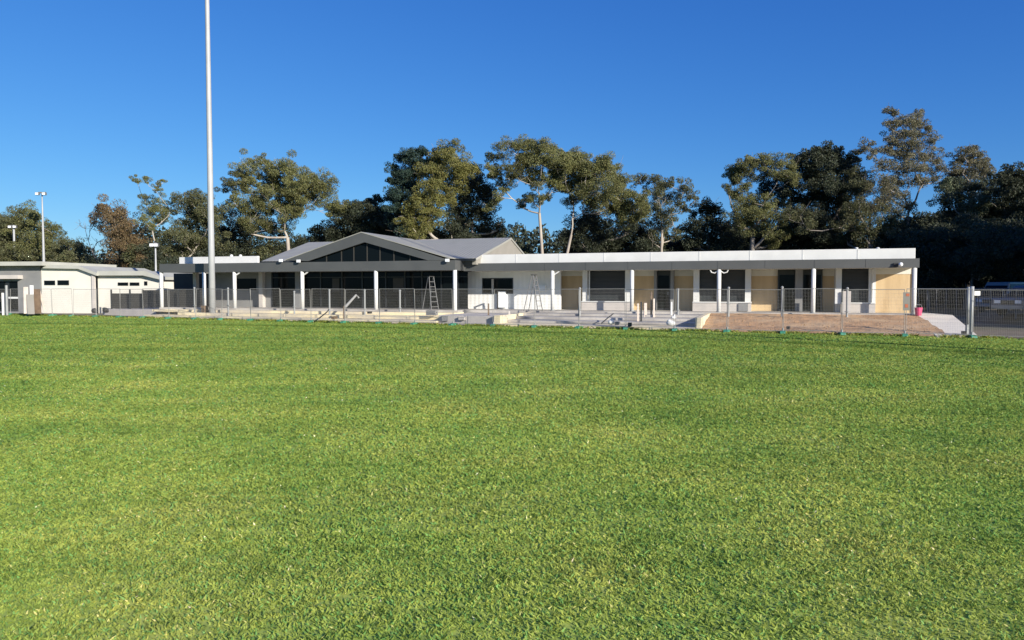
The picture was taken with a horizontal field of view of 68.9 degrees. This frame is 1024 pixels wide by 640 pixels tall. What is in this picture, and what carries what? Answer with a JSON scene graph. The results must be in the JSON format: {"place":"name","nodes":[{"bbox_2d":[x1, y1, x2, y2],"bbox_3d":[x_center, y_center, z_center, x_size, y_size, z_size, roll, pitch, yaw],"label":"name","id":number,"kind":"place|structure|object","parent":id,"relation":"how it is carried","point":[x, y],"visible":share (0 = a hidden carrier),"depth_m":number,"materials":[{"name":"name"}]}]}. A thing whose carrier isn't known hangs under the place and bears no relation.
{"place":"outdoors","nodes":[
{"label":"outdoors","id":0,"kind":"place"},
{"bbox_2d":[0,313,1023,639],"bbox_3d":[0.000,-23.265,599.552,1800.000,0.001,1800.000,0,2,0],"label":"ground","id":1,"kind":"structure","parent":0,"point":[874,632],"depth_m":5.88,"materials":[{"name":"green plant"}]},
{"bbox_2d":[26,294,34,313],"bbox_3d":[-34.540,-1.133,53.570,0.433,1.400,1.174,-2,3,-35],"label":"leaning board","id":2,"kind":"object","parent":1,"relation":"on","point":[30,304],"visible":1,"depth_m":53.54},
{"bbox_2d":[34,289,40,313],"bbox_3d":[-34.662,-1.365,54.361,0.601,1.773,1.273,-2,3,-34],"label":"leaning board","id":3,"kind":"object","parent":1,"relation":"on","point":[37,300],"visible":0.79,"depth_m":54.34,"materials":[{"name":"brown wood"}]},
{"bbox_2d":[222,289,250,318],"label":"temporary fence panel","id":4,"kind":"object","parent":1,"relation":"on","point":[244,311],"visible":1,"depth_m":46.83,"materials":[{"name":"silver metal"}]},
{"bbox_2d":[280,289,310,319],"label":"temporary fence panel","id":5,"kind":"object","parent":1,"relation":"on","point":[293,302],"visible":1,"depth_m":44.85,"materials":[{"name":"silver metal"}]},
{"bbox_2d":[312,289,344,320],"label":"temporary fence panel","id":6,"kind":"object","parent":1,"relation":"on","point":[332,305],"visible":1,"depth_m":43.65,"materials":[{"name":"silver metal"}]},
{"bbox_2d":[6,211,931,262],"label":"trees","id":7,"kind":"object","parent":1,"relation":"on","point":[531,240],"visible":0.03,"depth_m":114.03,"materials":[{"name":"green plant"}]},
{"bbox_2d":[494,289,534,324],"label":"temporary fence panel","id":8,"kind":"object","parent":1,"relation":"on","point":[498,293],"visible":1,"depth_m":38.77,"materials":[{"name":"silver metal"}]},
{"bbox_2d":[842,289,904,332],"bbox_3d":[15.252,-0.339,31.532,2.366,1.922,0.028,1,4,23],"label":"temporary fence panel","id":9,"kind":"object","parent":1,"relation":"on","point":[872,311],"visible":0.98,"depth_m":31.55,"materials":[{"name":"silver metal"}]},
{"bbox_3d":[-0.982,0.224,39.326,0.220,0.240,0.591,1,2,13],"label":"ballast block","id":10,"kind":"object","parent":1,"relation":"on","visible":0},
{"bbox_2d":[453,289,492,323],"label":"temporary fence panel","id":11,"kind":"object","parent":10,"relation":"on","point":[470,302],"visible":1,"depth_m":39.84,"materials":[{"name":"silver metal"}]},
{"bbox_3d":[5.519,0.355,36.234,0.220,0.240,0.591,1,2,14],"label":"ballast block","id":12,"kind":"object","parent":1,"relation":"on","visible":0},
{"bbox_2d":[535,289,578,325],"bbox_3d":[2.252,-0.609,37.709,2.366,1.922,0.029,1,2,24],"label":"temporary fence panel","id":13,"kind":"object","parent":12,"relation":"on","point":[550,307],"visible":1,"depth_m":37.64,"materials":[{"name":"silver metal"}]},
{"bbox_2d":[579,288,624,326],"bbox_3d":[4.413,-0.579,36.682,2.366,1.922,0.029,1,4,25],"label":"temporary fence panel","id":14,"kind":"object","parent":12,"relation":"on","point":[610,292],"visible":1,"depth_m":36.61,"materials":[{"name":"silver metal"}]},
{"bbox_2d":[626,289,669,327],"bbox_3d":[6.569,-0.516,35.620,2.366,1.922,0.030,1,4,27],"label":"temporary fence panel","id":15,"kind":"object","parent":12,"relation":"on","point":[646,302],"visible":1,"depth_m":35.66,"materials":[{"name":"silver metal"}]},
{"bbox_3d":[9.840,0.443,34.146,0.220,0.240,0.591,1,3,31],"label":"ballast block","id":16,"kind":"object","parent":1,"relation":"on","visible":0},
{"bbox_2d":[675,289,727,329],"bbox_3d":[8.756,-0.479,34.604,2.366,1.922,0.026,2,2,24],"label":"temporary fence panel","id":17,"kind":"object","parent":16,"relation":"on","point":[720,296],"visible":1,"depth_m":34.59,"materials":[{"name":"silver metal"}]},
{"bbox_3d":[12.028,0.484,33.158,0.220,0.240,0.591,1,3,22],"label":"ballast block","id":18,"kind":"object","parent":1,"relation":"on","visible":0},
{"bbox_2d":[728,289,782,330],"bbox_3d":[10.950,-0.420,33.640,2.366,1.922,0.028,1,1,24],"label":"temporary fence panel","id":19,"kind":"object","parent":18,"relation":"in","point":[754,305],"visible":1,"depth_m":33.62,"materials":[{"name":"silver metal"}]},
{"bbox_2d":[783,288,841,330],"bbox_3d":[13.092,-0.415,32.579,2.366,1.922,0.026,1,3,27],"label":"temporary fence panel","id":20,"kind":"object","parent":18,"relation":"on","point":[789,306],"visible":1,"depth_m":32.62,"materials":[{"name":"silver metal"}]},
{"bbox_3d":[18.564,0.611,30.140,0.220,0.240,0.591,1,2,12],"label":"ballast block","id":21,"kind":"object","parent":1,"relation":"on","visible":0},
{"bbox_2d":[905,289,972,334],"bbox_3d":[17.467,-0.322,30.579,2.366,1.922,0.029,1,3,24],"label":"temporary fence panel","id":22,"kind":"object","parent":21,"relation":"on","point":[946,315],"visible":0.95,"depth_m":30.50,"materials":[{"name":"silver metal"}]},
{"bbox_2d":[903,292,909,309],"bbox_3d":[16.208,-0.766,30.676,0.260,0.746,0.018,1,3,25],"label":"safety notice","id":23,"kind":"object","parent":22,"relation":"attached to","point":[906,300],"visible":1,"depth_m":30.67,"materials":[{"name":"white plastic"}]},
{"bbox_2d":[973,289,1023,336],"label":"temporary fence panel","id":24,"kind":"object","parent":21,"relation":"on","point":[994,316],"visible":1,"depth_m":29.75,"materials":[{"name":"silver metal"}]},
{"bbox_2d":[0,0,1023,258],"label":"sky","id":25,"kind":"structure","parent":0,"point":[95,95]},
{"bbox_2d":[16,305,1023,338],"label":"yard","id":26,"kind":"structure","parent":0,"point":[995,330],"depth_m":41.43,"materials":[{"name":"grey concrete"}]},
{"bbox_2d":[0,247,25,261],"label":"bush","id":27,"kind":"object","parent":26,"relation":"on","point":[7,256],"visible":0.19,"depth_m":89.02,"materials":[{"name":"green plant"}]},
{"bbox_2d":[0,205,35,251],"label":"gum tree","id":28,"kind":"object","parent":26,"relation":"on","point":[4,219],"visible":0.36,"depth_m":92.34,"materials":[{"name":"green plant"}]},
{"bbox_2d":[0,199,66,261],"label":"gum tree","id":29,"kind":"object","parent":26,"relation":"on","point":[32,217],"visible":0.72,"depth_m":90.28,"materials":[{"name":"green plant"}]},
{"bbox_2d":[16,247,54,261],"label":"bush","id":30,"kind":"object","parent":26,"relation":"on","point":[29,257],"visible":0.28,"depth_m":87.46,"materials":[{"name":"green plant"}]},
{"bbox_2d":[35,192,46,261],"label":"floodlight pole","id":31,"kind":"object","parent":26,"relation":"on","point":[43,242],"visible":0.61,"depth_m":84.59,"materials":[{"name":"metal"}]},
{"bbox_2d":[52,248,86,262],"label":"bush","id":32,"kind":"object","parent":26,"relation":"on","point":[68,257],"visible":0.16,"depth_m":84.75,"materials":[{"name":"green plant"}]},
{"bbox_2d":[40,235,99,262],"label":"bushy tree","id":33,"kind":"object","parent":26,"relation":"on","point":[62,243],"visible":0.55,"depth_m":87.77,"materials":[{"name":"green plant"}]},
{"bbox_2d":[0,261,173,312],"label":"clubroom","id":34,"kind":"structure","parent":26,"relation":"on","point":[61,277],"depth_m":60.15,"materials":[{"name":"white paint"}]},
{"bbox_2d":[0,281,18,311],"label":"glazed door","id":35,"kind":"structure","parent":34,"relation":"in","point":[13,285],"depth_m":61.07,"materials":[{"name":"black"}]},
{"bbox_2d":[79,249,120,266],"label":"bush","id":36,"kind":"object","parent":26,"relation":"on","point":[94,261],"visible":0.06,"depth_m":82.07,"materials":[{"name":"green plant"}]},
{"bbox_2d":[88,193,152,267],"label":"brown tree","id":37,"kind":"object","parent":26,"relation":"on","point":[118,229],"visible":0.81,"depth_m":78.09,"materials":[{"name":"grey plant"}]},
{"bbox_2d":[104,308,158,315],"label":"concrete plinth","id":38,"kind":"structure","parent":26,"relation":"on","point":[131,310],"depth_m":54.83,"materials":[{"name":"grey concrete"}]},
{"bbox_2d":[109,243,154,267],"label":"bush","id":39,"kind":"object","parent":26,"relation":"on","point":[130,253],"visible":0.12,"depth_m":76.97,"materials":[{"name":"green plant"}]},
{"bbox_2d":[128,174,178,250],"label":"gum tree","id":40,"kind":"object","parent":26,"relation":"on","point":[162,219],"visible":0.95,"depth_m":77.81,"materials":[{"name":"green plant"}]},
{"bbox_2d":[127,241,182,270],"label":"bush","id":41,"kind":"object","parent":26,"relation":"on","point":[149,252],"visible":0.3,"depth_m":75.99,"materials":[{"name":"green plant"}]},
{"bbox_2d":[110,289,202,308],"bbox_3d":[-26.358,-1.293,55.271,10.043,1.930,0.875,1,3,27],"label":"screen fence","id":42,"kind":"object","parent":26,"relation":"on","point":[172,300],"visible":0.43,"depth_m":55.38,"materials":[{"name":"black metal"}]},
{"bbox_2d":[153,188,237,261],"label":"gum tree","id":43,"kind":"object","parent":26,"relation":"on","point":[197,212],"visible":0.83,"depth_m":77.58,"materials":[{"name":"green plant"}]},
{"bbox_2d":[179,241,221,256],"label":"bush","id":44,"kind":"object","parent":26,"relation":"on","point":[204,253],"visible":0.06,"depth_m":78.83,"materials":[{"name":"green plant"}]},
{"bbox_2d":[199,238,251,256],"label":"bush","id":45,"kind":"object","parent":26,"relation":"on","point":[223,253],"visible":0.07,"depth_m":80.04,"materials":[{"name":"green plant"}]},
{"bbox_2d":[214,202,299,259],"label":"dark tree","id":46,"kind":"object","parent":26,"relation":"on","point":[246,244],"visible":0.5,"depth_m":82.48,"materials":[{"name":"green plant"}]},
{"bbox_2d":[243,240,285,260],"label":"bush","id":47,"kind":"object","parent":26,"relation":"on","point":[261,251],"visible":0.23,"depth_m":80.84,"materials":[{"name":"green plant"}]},
{"bbox_2d":[213,148,356,250],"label":"gum tree","id":48,"kind":"object","parent":26,"relation":"on","point":[309,188],"visible":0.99,"depth_m":78.93,"materials":[{"name":"green plant"}]},
{"bbox_2d":[262,231,328,259],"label":"bush","id":49,"kind":"object","parent":26,"relation":"on","point":[303,239],"visible":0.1,"depth_m":82.11,"materials":[{"name":"green plant"}]},
{"bbox_2d":[144,309,463,323],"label":"concrete terrace","id":50,"kind":"structure","parent":26,"relation":"on","point":[398,316],"depth_m":46.77,"materials":[{"name":"beige concrete"}]},
{"bbox_2d":[205,0,215,312],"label":"floodlight pole","id":51,"kind":"object","parent":50,"relation":"on","point":[211,265],"visible":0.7,"depth_m":49.49,"materials":[{"name":"metal"}]},
{"bbox_2d":[307,194,397,241],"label":"tree","id":52,"kind":"object","parent":26,"relation":"on","point":[355,218],"visible":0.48,"depth_m":79.54,"materials":[{"name":"green plant"}]},
{"bbox_2d":[381,145,435,237],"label":"tree","id":53,"kind":"object","parent":26,"relation":"on","point":[400,192],"visible":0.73,"depth_m":75.10,"materials":[{"name":"green plant"}]},
{"bbox_2d":[392,138,482,239],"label":"gum tree","id":54,"kind":"object","parent":26,"relation":"on","point":[461,172],"visible":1,"depth_m":73.39,"materials":[{"name":"green plant"}]},
{"bbox_2d":[431,164,523,247],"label":"dark tree","id":55,"kind":"object","parent":26,"relation":"on","point":[470,205],"visible":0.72,"depth_m":78.80,"materials":[{"name":"green plant"}]},
{"bbox_2d":[439,312,530,324],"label":"planter block","id":56,"kind":"structure","parent":26,"relation":"on","point":[490,318],"depth_m":41.29,"materials":[{"name":"concrete"}]},
{"bbox_2d":[481,133,574,253],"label":"gum tree","id":57,"kind":"object","parent":26,"relation":"on","point":[527,160],"visible":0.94,"depth_m":72.85,"materials":[{"name":"green plant"}]},
{"bbox_2d":[159,232,919,314],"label":"pavilion","id":58,"kind":"structure","parent":26,"relation":"on","point":[382,263],"depth_m":46.81,"materials":[{"name":"white paint"}]},
{"bbox_2d":[237,278,256,289],"bbox_3d":[-19.367,-2.604,54.425,1.768,0.852,0.070,1,3,18],"label":"window","id":59,"kind":"structure","parent":58,"relation":"in","point":[242,283],"depth_m":54.37,"materials":[{"name":"black glass"}]},
{"bbox_2d":[482,278,512,293],"bbox_3d":[-0.933,-2.240,49.005,2.152,1.029,0.125,1,3,18],"label":"window","id":60,"kind":"structure","parent":58,"relation":"in","point":[488,284],"depth_m":49.05,"materials":[{"name":"black glass"}]},
{"bbox_2d":[523,274,542,310],"bbox_3d":[1.283,-1.644,45.197,1.044,2.210,0.616,2,3,33],"label":"stepladder","id":61,"kind":"object","parent":58,"relation":"on","point":[536,290],"visible":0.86,"depth_m":45.18,"materials":[{"name":"metal"}]},
{"bbox_2d":[657,270,670,309],"bbox_3d":[9.386,-1.840,46.275,0.848,2.460,0.100,1,3,18],"label":"door","id":62,"kind":"structure","parent":58,"relation":"in","point":[663,276],"depth_m":46.23,"materials":[{"name":"black glass"}]},
{"bbox_2d":[777,269,794,310],"bbox_3d":[16.150,-1.741,43.930,1.002,2.460,0.160,1,3,18],"label":"door","id":63,"kind":"structure","parent":58,"relation":"in","point":[786,277],"depth_m":43.91,"materials":[{"name":"black glass"}]},
{"bbox_2d":[802,269,822,311],"bbox_3d":[17.493,-1.724,43.513,1.098,2.460,0.100,1,3,18],"label":"door","id":64,"kind":"structure","parent":58,"relation":"in","point":[806,272],"depth_m":43.50,"materials":[{"name":"black glass"}]},
{"bbox_2d":[547,146,652,252],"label":"gum tree","id":65,"kind":"object","parent":26,"relation":"on","point":[583,170],"visible":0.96,"depth_m":72.67,"materials":[{"name":"green plant"}]},
{"bbox_2d":[499,312,710,329],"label":"concrete steps","id":66,"kind":"structure","parent":26,"relation":"on","point":[589,318],"depth_m":40.03,"materials":[{"name":"grey concrete"}]},
{"bbox_2d":[552,201,659,252],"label":"dark tree","id":67,"kind":"object","parent":26,"relation":"on","point":[591,224],"visible":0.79,"depth_m":77.86,"materials":[{"name":"green plant"}]},
{"bbox_2d":[590,233,627,252],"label":"bush","id":68,"kind":"object","parent":26,"relation":"on","point":[607,247],"visible":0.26,"depth_m":79.25,"materials":[{"name":"green plant"}]},
{"bbox_2d":[620,230,667,252],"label":"bush","id":69,"kind":"object","parent":26,"relation":"on","point":[634,248],"visible":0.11,"depth_m":79.16,"materials":[{"name":"green plant"}]},
{"bbox_2d":[629,172,699,251],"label":"gum tree","id":70,"kind":"object","parent":26,"relation":"on","point":[665,219],"visible":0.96,"depth_m":77.24,"materials":[{"name":"green plant"}]},
{"bbox_2d":[652,237,702,251],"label":"bush","id":71,"kind":"object","parent":26,"relation":"on","point":[668,247],"visible":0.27,"depth_m":80.28,"materials":[{"name":"green plant"}]},
{"bbox_2d":[671,196,747,250],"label":"bushy tree","id":72,"kind":"object","parent":26,"relation":"on","point":[699,229],"visible":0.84,"depth_m":79.11,"materials":[{"name":"green plant"}]},
{"bbox_2d":[702,175,801,250],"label":"dark tree","id":73,"kind":"object","parent":26,"relation":"on","point":[765,184],"visible":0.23,"depth_m":80.42,"materials":[{"name":"green plant"}]},
{"bbox_2d":[734,231,786,250],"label":"bush","id":74,"kind":"object","parent":26,"relation":"on","point":[747,246],"visible":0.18,"depth_m":78.49,"materials":[{"name":"green plant"}]},
{"bbox_2d":[721,151,801,250],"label":"gum tree","id":75,"kind":"object","parent":26,"relation":"on","point":[748,209],"visible":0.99,"depth_m":74.93,"materials":[{"name":"green plant"}]},
{"bbox_2d":[771,210,815,249],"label":"bush","id":76,"kind":"object","parent":26,"relation":"on","point":[795,243],"visible":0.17,"depth_m":77.35,"materials":[{"name":"green plant"}]},
{"bbox_2d":[794,230,844,249],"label":"bush","id":77,"kind":"object","parent":26,"relation":"on","point":[806,239],"visible":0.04,"depth_m":76.95,"materials":[{"name":"green plant"}]},
{"bbox_2d":[765,140,875,249],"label":"cypress tree","id":78,"kind":"object","parent":26,"relation":"on","point":[819,168],"visible":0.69,"depth_m":75.99,"materials":[{"name":"green plant"}]},
{"bbox_2d":[703,313,943,335],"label":"soil bank","id":79,"kind":"structure","parent":26,"relation":"on","point":[809,321],"depth_m":36.23,"materials":[{"name":"brown soil"}]},
{"bbox_2d":[708,314,943,335],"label":"soil clods","id":80,"kind":"object","parent":79,"relation":"on","point":[813,325],"visible":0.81,"depth_m":35.83,"materials":[{"name":"brown soil"}]},
{"bbox_2d":[777,165,906,248],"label":"gum tree","id":81,"kind":"object","parent":26,"relation":"on","point":[873,231],"visible":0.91,"depth_m":72.30,"materials":[{"name":"green plant"}]},
{"bbox_2d":[828,230,885,248],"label":"bush","id":82,"kind":"object","parent":26,"relation":"on","point":[843,246],"visible":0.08,"depth_m":74.88,"materials":[{"name":"green plant"}]},
{"bbox_2d":[866,218,926,285],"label":"bush","id":83,"kind":"object","parent":26,"relation":"on","point":[889,242],"visible":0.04,"depth_m":72.44,"materials":[{"name":"green plant"}]},
{"bbox_2d":[852,103,947,223],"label":"gum tree","id":84,"kind":"object","parent":26,"relation":"on","point":[902,156],"visible":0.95,"depth_m":72.61,"materials":[{"name":"green plant"}]},
{"bbox_2d":[884,226,964,312],"bbox_3d":[32.587,-3.990,59.298,5.521,7.182,5.896,1,3,25],"label":"shaded tree","id":85,"kind":"object","parent":26,"relation":"on","point":[927,244],"visible":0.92,"depth_m":58.66,"materials":[{"name":"green plant"}]},
{"bbox_2d":[901,211,976,307],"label":"thicket bush","id":86,"kind":"object","parent":26,"relation":"on","point":[922,221],"visible":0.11,"depth_m":76.49,"materials":[{"name":"green plant"}]},
{"bbox_2d":[918,210,967,307],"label":"thicket bush","id":87,"kind":"object","parent":26,"relation":"on","point":[939,294],"visible":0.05,"depth_m":76.97,"materials":[{"name":"green plant"}]},
{"bbox_2d":[920,216,988,289],"bbox_3d":[37.692,-4.723,64.127,7.536,8.240,8.990,2,3,37],"label":"shaded tree","id":88,"kind":"object","parent":26,"relation":"on","point":[958,282],"visible":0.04,"depth_m":63.00,"materials":[{"name":"green plant"}]},
{"bbox_2d":[932,144,996,200],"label":"gum tree","id":89,"kind":"object","parent":26,"relation":"on","point":[978,163],"visible":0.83,"depth_m":74.88,"materials":[{"name":"green plant"}]},
{"bbox_2d":[940,276,991,308],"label":"thicket bush","id":90,"kind":"object","parent":26,"relation":"on","point":[958,301],"visible":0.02,"depth_m":74.27,"materials":[{"name":"green plant"}]},
{"bbox_2d":[965,287,969,333],"bbox_3d":[18.981,-0.342,31.084,0.120,2.066,0.120,0,2,0],"label":"fence post","id":91,"kind":"object","parent":26,"relation":"on","point":[967,312],"visible":0.81,"depth_m":31.05,"materials":[{"name":"metal"}]},
{"bbox_2d":[925,174,1012,309],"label":"dark tree","id":92,"kind":"object","parent":26,"relation":"on","point":[954,190],"visible":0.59,"depth_m":68.68,"materials":[{"name":"green plant"}]},
{"bbox_2d":[938,211,1023,292],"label":"shaded tree","id":93,"kind":"object","parent":26,"relation":"on","point":[977,263],"visible":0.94,"depth_m":55.88,"materials":[{"name":"green plant"}]},
{"bbox_2d":[965,312,1023,324],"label":"soil mound","id":94,"kind":"object","parent":26,"relation":"on","point":[1008,318],"visible":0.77,"depth_m":43.13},
{"bbox_2d":[918,288,1023,318],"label":"boundary fence","id":95,"kind":"object","parent":94,"relation":"on","point":[956,299],"visible":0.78,"depth_m":46.44,"materials":[{"name":"metal"}]},
{"bbox_2d":[991,285,1023,314],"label":"parked car","id":96,"kind":"object","parent":94,"relation":"on","point":[1011,301],"visible":0.82,"depth_m":42.26,"materials":[{"name":"grey paint"}]},
{"bbox_2d":[969,224,1023,290],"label":"shaded tree","id":97,"kind":"object","parent":26,"relation":"on","point":[983,283],"visible":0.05,"depth_m":58.34,"materials":[{"name":"green plant"}]},
{"bbox_2d":[974,282,1023,312],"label":"parked van","id":98,"kind":"object","parent":26,"relation":"on","point":[999,285],"visible":0.3,"depth_m":52.09,"materials":[{"name":"blue paint"}]},
{"bbox_2d":[986,161,1023,310],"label":"dark tree","id":99,"kind":"object","parent":26,"relation":"on","point":[1009,190],"visible":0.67,"depth_m":63.98,"materials":[{"name":"green plant"}]},
{"bbox_2d":[995,218,1023,281],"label":"shaded tree","id":100,"kind":"object","parent":26,"relation":"on","point":[1018,225],"visible":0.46,"depth_m":56.41,"materials":[{"name":"green plant"}]},
{"bbox_2d":[920,313,975,336],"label":"ramp path","id":101,"kind":"structure","parent":0,"point":[939,323],"depth_m":35.55,"materials":[{"name":"concrete"}]},
{"bbox_2d":[969,286,973,333],"bbox_3d":[18.858,-0.334,30.644,0.150,2.087,0.150,0,2,0],"label":"fence post","id":102,"kind":"object","parent":101,"relation":"on","point":[971,301],"visible":0.53,"depth_m":30.60,"materials":[{"name":"metal"}]},
{"bbox_3d":[-22.724,-0.204,49.481,0.220,0.240,0.591,1,3,27],"label":"ballast block","id":103,"kind":"object","parent":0,"visible":0},
{"bbox_2d":[142,288,168,316],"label":"temporary fence panel","id":104,"kind":"object","parent":103,"relation":"on","point":[155,299],"visible":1,"depth_m":49.82,"materials":[{"name":"silver metal"}]},
{"bbox_3d":[-16.226,-0.073,46.383,0.220,0.240,0.591,1,2,14],"label":"ballast block","id":105,"kind":"object","parent":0,"visible":0},
{"bbox_2d":[250,288,280,318],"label":"temporary fence panel","id":106,"kind":"object","parent":105,"relation":"on","point":[265,302],"visible":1,"depth_m":45.81,"materials":[{"name":"silver metal"}]},
{"bbox_3d":[-7.513,0.097,42.355,0.220,0.240,0.591,1,3,22],"label":"ballast block","id":107,"kind":"object","parent":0,"visible":0},
{"bbox_2d":[345,289,379,321],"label":"temporary fence panel","id":108,"kind":"object","parent":107,"relation":"on","point":[362,313],"visible":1,"depth_m":42.82,"materials":[{"name":"silver metal"}]},
{"bbox_2d":[379,288,414,321],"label":"temporary fence panel","id":109,"kind":"object","parent":107,"relation":"on","point":[403,313],"visible":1,"depth_m":41.69,"materials":[{"name":"silver metal"}]},
{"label":"ballast block","id":110,"kind":"object","parent":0,"visible":0},
{"bbox_2d":[414,289,452,322],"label":"temporary fence panel","id":111,"kind":"object","parent":110,"relation":"on","point":[447,309],"visible":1,"depth_m":40.68,"materials":[{"name":"silver metal"}]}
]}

